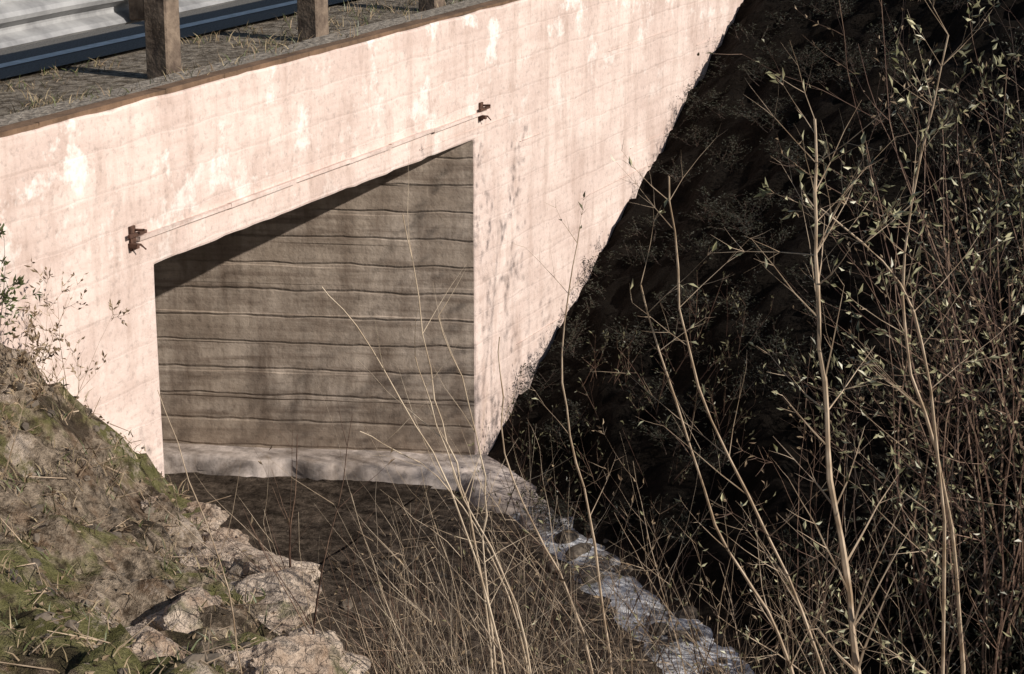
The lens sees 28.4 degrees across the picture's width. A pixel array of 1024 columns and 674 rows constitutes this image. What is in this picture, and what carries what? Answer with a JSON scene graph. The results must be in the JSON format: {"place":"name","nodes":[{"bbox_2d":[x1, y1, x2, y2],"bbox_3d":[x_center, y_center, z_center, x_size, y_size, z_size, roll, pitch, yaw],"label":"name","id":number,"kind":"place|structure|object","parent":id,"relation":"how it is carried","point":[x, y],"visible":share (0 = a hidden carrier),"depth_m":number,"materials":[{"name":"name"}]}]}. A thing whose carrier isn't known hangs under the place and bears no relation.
{"place":"outdoors","nodes":[
{"label":"outdoors","id":0,"kind":"place"},
{"bbox_2d":[0,0,349,78],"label":"road","id":1,"kind":"structure","parent":0,"point":[58,44],"depth_m":13.06,"materials":[{"name":"asphalt"}]},
{"bbox_2d":[0,0,296,67],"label":"road edge line","id":2,"kind":"object","parent":1,"relation":"on","point":[20,61],"visible":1,"depth_m":12.90,"materials":[{"name":"paint"}]},
{"bbox_2d":[0,0,1023,673],"bbox_3d":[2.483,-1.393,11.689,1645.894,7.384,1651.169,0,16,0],"label":"ground","id":3,"kind":"structure","parent":0,"point":[66,540],"depth_m":13.70,"materials":[{"name":"soil"}]},
{"bbox_2d":[0,274,16,298],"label":"wild shrub","id":4,"kind":"object","parent":3,"relation":"on","point":[5,295],"visible":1,"depth_m":8.73,"materials":[{"name":"green plant"}]},
{"bbox_2d":[0,223,43,335],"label":"wild shrub","id":5,"kind":"object","parent":3,"relation":"on","point":[20,282],"visible":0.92,"depth_m":9.20,"materials":[{"name":"green plant"}]},
{"bbox_2d":[0,334,68,471],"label":"wild shrub","id":6,"kind":"object","parent":3,"relation":"on","point":[21,356],"visible":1,"depth_m":8.71,"materials":[{"name":"green plant"}]},
{"bbox_2d":[9,257,129,419],"bbox_3d":[-2.139,-0.003,9.578,0.513,0.778,0.723,-10,19,-30],"label":"wild shrub","id":7,"kind":"object","parent":3,"relation":"on","point":[41,347],"visible":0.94,"depth_m":9.59,"materials":[{"name":"green plant"}]},
{"bbox_2d":[116,390,242,673],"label":"dry stalk","id":8,"kind":"object","parent":3,"relation":"on","point":[226,584],"visible":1,"depth_m":7.41,"materials":[{"name":"beige plant"}]},
{"bbox_2d":[0,362,361,673],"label":"bank grass","id":9,"kind":"structure","parent":3,"relation":"on","point":[94,603],"depth_m":8.60,"materials":[{"name":"plant"}]},
{"bbox_2d":[0,0,444,78],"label":"guardrail","id":10,"kind":"object","parent":3,"relation":"on","point":[24,22],"visible":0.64,"depth_m":11.44,"materials":[{"name":"silver metal"}]},
{"bbox_2d":[0,0,462,114],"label":"roadside grass","id":11,"kind":"structure","parent":3,"relation":"on","point":[85,94],"depth_m":12.16,"materials":[{"name":"plant"}]},
{"bbox_2d":[97,494,370,673],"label":"rock outcrop","id":12,"kind":"object","parent":3,"relation":"on","point":[299,652],"visible":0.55,"depth_m":8.39,"materials":[{"name":"beige stone"}]},
{"bbox_2d":[163,442,559,529],"bbox_3d":[-2.703,1.005,14.947,7.125,0.346,1.227,4,17,14],"label":"concrete apron","id":13,"kind":"object","parent":3,"relation":"on","point":[320,464],"visible":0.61,"depth_m":14.72,"materials":[{"name":"grey concrete"}]},
{"bbox_2d":[0,361,727,673],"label":"loose stones","id":14,"kind":"object","parent":3,"relation":"on","point":[576,549],"visible":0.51,"depth_m":11.91,"materials":[{"name":"grey stone"}]},
{"bbox_2d":[0,0,743,567],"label":"concrete box culvert","id":15,"kind":"object","parent":3,"relation":"on","point":[220,228],"visible":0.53,"depth_m":14.48,"materials":[{"name":"concrete"}]},
{"bbox_2d":[0,362,777,673],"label":"leaf litter","id":16,"kind":"object","parent":3,"relation":"on","point":[116,618],"visible":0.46,"depth_m":8.85,"materials":[{"name":"brown plant"}]},
{"bbox_2d":[322,287,519,673],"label":"dry stalk","id":17,"kind":"object","parent":3,"relation":"on","point":[484,589],"visible":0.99,"depth_m":7.71,"materials":[{"name":"plant"}]},
{"bbox_2d":[305,505,585,673],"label":"dry weed clump","id":18,"kind":"object","parent":3,"relation":"on","point":[463,652],"visible":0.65,"depth_m":10.57,"materials":[{"name":"plant"}]},
{"bbox_2d":[359,403,533,673],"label":"dry stalk","id":19,"kind":"object","parent":3,"relation":"on","point":[506,592],"visible":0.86,"depth_m":8.48,"materials":[{"name":"plant"}]},
{"bbox_2d":[187,385,735,673],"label":"reddish brush tangle","id":20,"kind":"object","parent":3,"relation":"on","point":[321,569],"visible":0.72,"depth_m":11.12,"materials":[{"name":"plant"}]},
{"bbox_2d":[362,159,562,673],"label":"dry stalk","id":21,"kind":"object","parent":3,"relation":"on","point":[472,529],"visible":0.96,"depth_m":8.07,"materials":[{"name":"plant"}]},
{"bbox_2d":[186,373,752,673],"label":"dry weed clump","id":22,"kind":"object","parent":3,"relation":"on","point":[479,636],"visible":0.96,"depth_m":8.39,"materials":[{"name":"plant"}]},
{"bbox_2d":[414,299,548,673],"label":"dry stalk","id":23,"kind":"object","parent":3,"relation":"on","point":[520,621],"visible":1,"depth_m":7.84,"materials":[{"name":"plant"}]},
{"bbox_2d":[431,269,572,673],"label":"dry stalk","id":24,"kind":"object","parent":3,"relation":"on","point":[485,494],"visible":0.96,"depth_m":8.00,"materials":[{"name":"plant"}]},
{"bbox_2d":[471,337,593,673],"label":"dry stalk","id":25,"kind":"object","parent":3,"relation":"on","point":[569,597],"visible":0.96,"depth_m":8.41,"materials":[{"name":"beige plant"}]},
{"bbox_2d":[300,433,799,673],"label":"dark brush tangle","id":26,"kind":"object","parent":3,"relation":"on","point":[635,591],"visible":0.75,"depth_m":11.71,"materials":[{"name":"brown plant"}]},
{"bbox_2d":[249,513,871,673],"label":"dead brush tangle","id":27,"kind":"object","parent":3,"relation":"on","point":[601,670],"visible":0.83,"depth_m":9.63,"materials":[{"name":"brown plant"}]},
{"bbox_2d":[515,192,624,673],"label":"bare sapling","id":28,"kind":"object","parent":3,"relation":"on","point":[595,546],"visible":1,"depth_m":10.03,"materials":[{"name":"brown plant"}]},
{"bbox_2d":[500,261,773,542],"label":"wall base weeds","id":29,"kind":"object","parent":3,"relation":"on","point":[650,402],"depth_m":14.35,"materials":[{"name":"plant"}]},
{"bbox_2d":[534,419,803,673],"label":"bare shrub","id":30,"kind":"object","parent":3,"relation":"on","point":[705,588],"visible":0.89,"depth_m":11.03,"materials":[{"name":"brown plant"}]},
{"bbox_2d":[598,129,873,673],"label":"bare sapling","id":31,"kind":"object","parent":3,"relation":"on","point":[796,599],"visible":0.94,"depth_m":8.35,"materials":[{"name":"brown plant"}]},
{"bbox_2d":[640,198,846,673],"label":"bare sapling","id":32,"kind":"object","parent":3,"relation":"on","point":[786,655],"visible":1,"depth_m":7.88,"materials":[{"name":"brown plant"}]},
{"bbox_2d":[487,424,1023,673],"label":"dead brush tangle","id":33,"kind":"object","parent":3,"relation":"on","point":[824,656],"visible":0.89,"depth_m":10.48,"materials":[{"name":"brown plant"}]},
{"bbox_2d":[502,0,1023,673],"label":"brush thicket","id":34,"kind":"object","parent":3,"relation":"on","point":[748,224],"visible":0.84,"depth_m":14.09,"materials":[{"name":"black plant"}]},
{"bbox_2d":[715,42,930,673],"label":"bare sapling","id":35,"kind":"object","parent":3,"relation":"on","point":[854,639],"visible":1,"depth_m":7.40,"materials":[{"name":"beige plant"}]},
{"bbox_2d":[712,322,961,672],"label":"bare shrub","id":36,"kind":"object","parent":3,"relation":"on","point":[822,457],"visible":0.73,"depth_m":11.42,"materials":[{"name":"brown plant"}]},
{"bbox_2d":[697,0,1023,506],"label":"bare shrub","id":37,"kind":"object","parent":3,"relation":"on","point":[950,223],"visible":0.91,"depth_m":10.98,"materials":[{"name":"brown plant"}]},
{"bbox_2d":[737,185,1023,673],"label":"willow shrub","id":38,"kind":"object","parent":3,"relation":"on","point":[821,425],"visible":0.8,"depth_m":11.17,"materials":[{"name":"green plant"}]},
{"bbox_2d":[753,133,1023,673],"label":"bare sapling","id":39,"kind":"object","parent":3,"relation":"on","point":[896,216],"visible":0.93,"depth_m":8.22,"materials":[{"name":"brown plant"}]},
{"bbox_2d":[761,137,1023,672],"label":"willow shrub","id":40,"kind":"object","parent":3,"relation":"on","point":[945,303],"visible":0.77,"depth_m":11.09,"materials":[{"name":"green plant"}]},
{"bbox_2d":[770,0,1023,558],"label":"bare shrub","id":41,"kind":"object","parent":3,"relation":"on","point":[1000,508],"visible":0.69,"depth_m":12.05,"materials":[{"name":"brown plant"}]},
{"bbox_2d":[779,43,1023,631],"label":"bare shrub","id":42,"kind":"object","parent":3,"relation":"on","point":[923,482],"visible":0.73,"depth_m":11.61,"materials":[{"name":"brown plant"}]},
{"bbox_2d":[831,0,1000,673],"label":"bare sapling","id":43,"kind":"object","parent":3,"relation":"on","point":[923,409],"visible":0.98,"depth_m":9.08,"materials":[{"name":"brown plant"}]},
{"bbox_2d":[828,165,1023,673],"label":"bare shrub","id":44,"kind":"object","parent":3,"relation":"on","point":[949,401],"visible":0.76,"depth_m":11.04,"materials":[{"name":"brown plant"}]},
{"bbox_2d":[831,3,1023,469],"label":"willow shrub","id":45,"kind":"object","parent":3,"relation":"on","point":[980,69],"visible":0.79,"depth_m":11.38,"materials":[{"name":"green plant"}]},
{"bbox_2d":[892,0,1023,396],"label":"willow shrub","id":46,"kind":"object","parent":3,"relation":"on","point":[1006,140],"visible":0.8,"depth_m":11.99,"materials":[{"name":"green plant"}]},
{"bbox_2d":[895,433,1023,673],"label":"willow shrub","id":47,"kind":"object","parent":3,"relation":"on","point":[1019,508],"visible":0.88,"depth_m":10.19,"materials":[{"name":"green plant"}]},
{"bbox_2d":[915,442,1023,652],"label":"willow shrub","id":48,"kind":"object","parent":3,"relation":"on","point":[1008,579],"visible":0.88,"depth_m":9.36,"materials":[{"name":"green plant"}]},
{"bbox_2d":[512,505,754,673],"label":"stream","id":49,"kind":"structure","parent":0,"point":[624,587],"depth_m":12.67,"materials":[{"name":"liquid"}]}
]}

